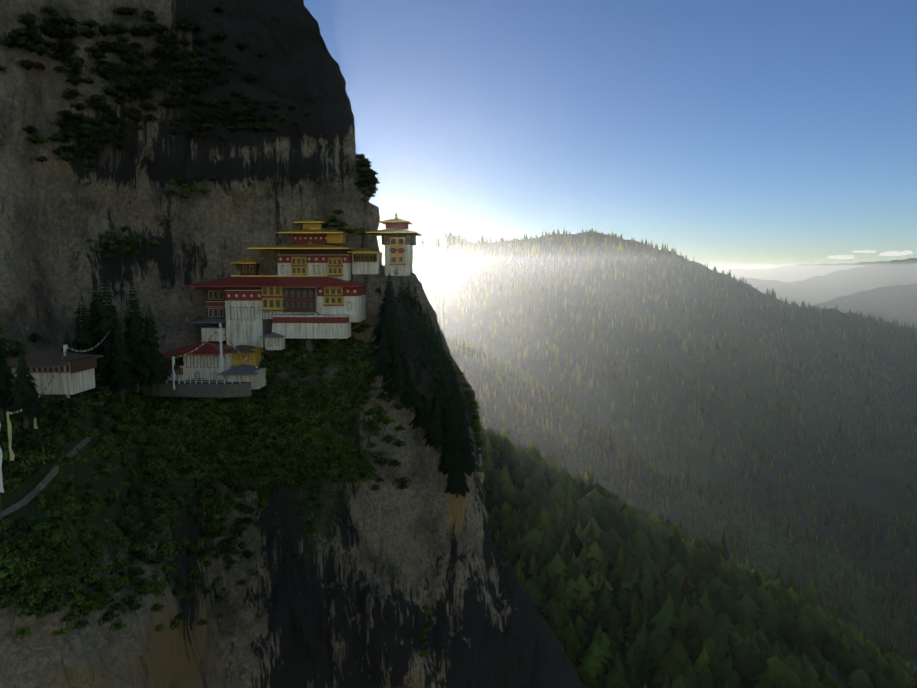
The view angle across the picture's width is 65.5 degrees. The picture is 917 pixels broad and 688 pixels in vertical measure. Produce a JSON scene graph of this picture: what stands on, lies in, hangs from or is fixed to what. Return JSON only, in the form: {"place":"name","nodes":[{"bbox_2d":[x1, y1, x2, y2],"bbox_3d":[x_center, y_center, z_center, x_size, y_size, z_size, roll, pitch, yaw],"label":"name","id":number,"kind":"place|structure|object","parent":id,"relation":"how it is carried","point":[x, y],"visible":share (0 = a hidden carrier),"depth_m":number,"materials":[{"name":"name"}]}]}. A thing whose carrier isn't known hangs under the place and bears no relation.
{"place":"outdoors","nodes":[
{"label":"outdoors","id":0,"kind":"place"},
{"bbox_2d":[216,345,266,388],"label":"temple building","id":1,"kind":"structure","parent":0,"point":[252,354],"depth_m":191.51,"materials":[{"name":"white paint"}]},
{"bbox_2d":[0,0,583,687],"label":"cliff rock","id":2,"kind":"object","parent":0,"point":[278,652],"visible":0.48,"depth_m":199.60,"materials":[{"name":"grey stone"}]},
{"bbox_2d":[0,433,96,517],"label":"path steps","id":3,"kind":"structure","parent":2,"relation":"on","point":[43,483],"depth_m":126.03,"materials":[{"name":"grey"}]},
{"bbox_2d":[6,351,102,394],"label":"house","id":4,"kind":"structure","parent":2,"relation":"on","point":[80,369],"depth_m":137.64,"materials":[{"name":"white paint"}]},
{"bbox_2d":[0,345,175,518],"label":"prayer flags","id":5,"kind":"object","parent":2,"relation":"on","point":[9,434],"visible":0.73,"depth_m":120.44},
{"bbox_2d":[10,326,257,414],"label":"prayer flags","id":6,"kind":"object","parent":2,"relation":"on","point":[104,338],"visible":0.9,"depth_m":161.46},
{"bbox_2d":[0,326,311,638],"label":"shrubs","id":7,"kind":"object","parent":2,"relation":"on","point":[57,535],"visible":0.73,"depth_m":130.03,"materials":[{"name":"green plant"}]},
{"bbox_2d":[139,378,250,396],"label":"stone terrace wall","id":8,"kind":"structure","parent":2,"relation":"on","point":[226,388],"depth_m":186.04,"materials":[{"name":"grey stone"}]},
{"bbox_2d":[163,360,184,380],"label":"small building","id":9,"kind":"structure","parent":8,"relation":"on","point":[178,366],"depth_m":190.84,"materials":[{"name":"white paint"}]},
{"bbox_2d":[162,341,233,379],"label":"temple building","id":10,"kind":"structure","parent":8,"relation":"on","point":[206,355],"depth_m":191.34,"materials":[{"name":"white paint"}]},
{"bbox_2d":[219,324,223,382],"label":"flagpole","id":11,"kind":"object","parent":8,"relation":"on","point":[221,351],"visible":0.82,"depth_m":186.74,"materials":[{"name":"white wood"}]},
{"bbox_2d":[0,50,480,497],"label":"conifer trees","id":12,"kind":"object","parent":2,"relation":"on","point":[438,415],"depth_m":200.71,"materials":[{"name":"green plant"}]},
{"bbox_2d":[0,5,485,656],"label":"shrubs","id":13,"kind":"object","parent":2,"relation":"on","point":[320,449],"visible":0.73,"depth_m":195.48,"materials":[{"name":"green plant"}]},
{"bbox_2d":[182,276,366,349],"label":"monastery building","id":14,"kind":"structure","parent":2,"relation":"on","point":[299,323],"depth_m":197.54,"materials":[{"name":"white paint"}]},
{"bbox_2d":[230,255,262,275],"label":"rooftop pavilion","id":15,"kind":"structure","parent":14,"relation":"on","point":[248,266],"depth_m":207.32,"materials":[{"name":"yellow"}]},
{"bbox_2d":[247,219,355,280],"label":"temple building","id":16,"kind":"structure","parent":2,"relation":"on","point":[298,260],"depth_m":204.55,"materials":[{"name":"white paint"}]},
{"bbox_2d":[346,248,382,273],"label":"temple building","id":17,"kind":"structure","parent":2,"relation":"on","point":[362,258],"depth_m":207.91,"materials":[{"name":"white paint"}]},
{"bbox_2d":[366,213,422,275],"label":"temple tower","id":18,"kind":"structure","parent":2,"relation":"on","point":[397,257],"depth_m":208.67,"materials":[{"name":"white paint"}]},
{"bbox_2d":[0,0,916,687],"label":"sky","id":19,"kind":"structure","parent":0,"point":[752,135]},
{"bbox_2d":[382,232,916,687],"bbox_3d":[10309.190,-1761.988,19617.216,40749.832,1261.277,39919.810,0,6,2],"label":"forested mountainside","id":20,"kind":"structure","parent":0,"point":[772,567],"depth_m":3479.87,"materials":[{"name":"green plant"}]},
{"bbox_2d":[382,228,916,687],"bbox_3d":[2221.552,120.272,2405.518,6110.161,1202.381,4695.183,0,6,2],"label":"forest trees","id":21,"kind":"object","parent":20,"relation":"on","point":[643,635],"visible":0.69,"depth_m":364.03,"materials":[{"name":"green plant"}]},
{"bbox_2d":[827,250,912,258],"bbox_3d":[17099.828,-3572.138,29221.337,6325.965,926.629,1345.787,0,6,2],"label":"cloud","id":22,"kind":"structure","parent":0,"point":[873,251],"depth_m":29038.86,"materials":[{"name":"white"}]}
]}

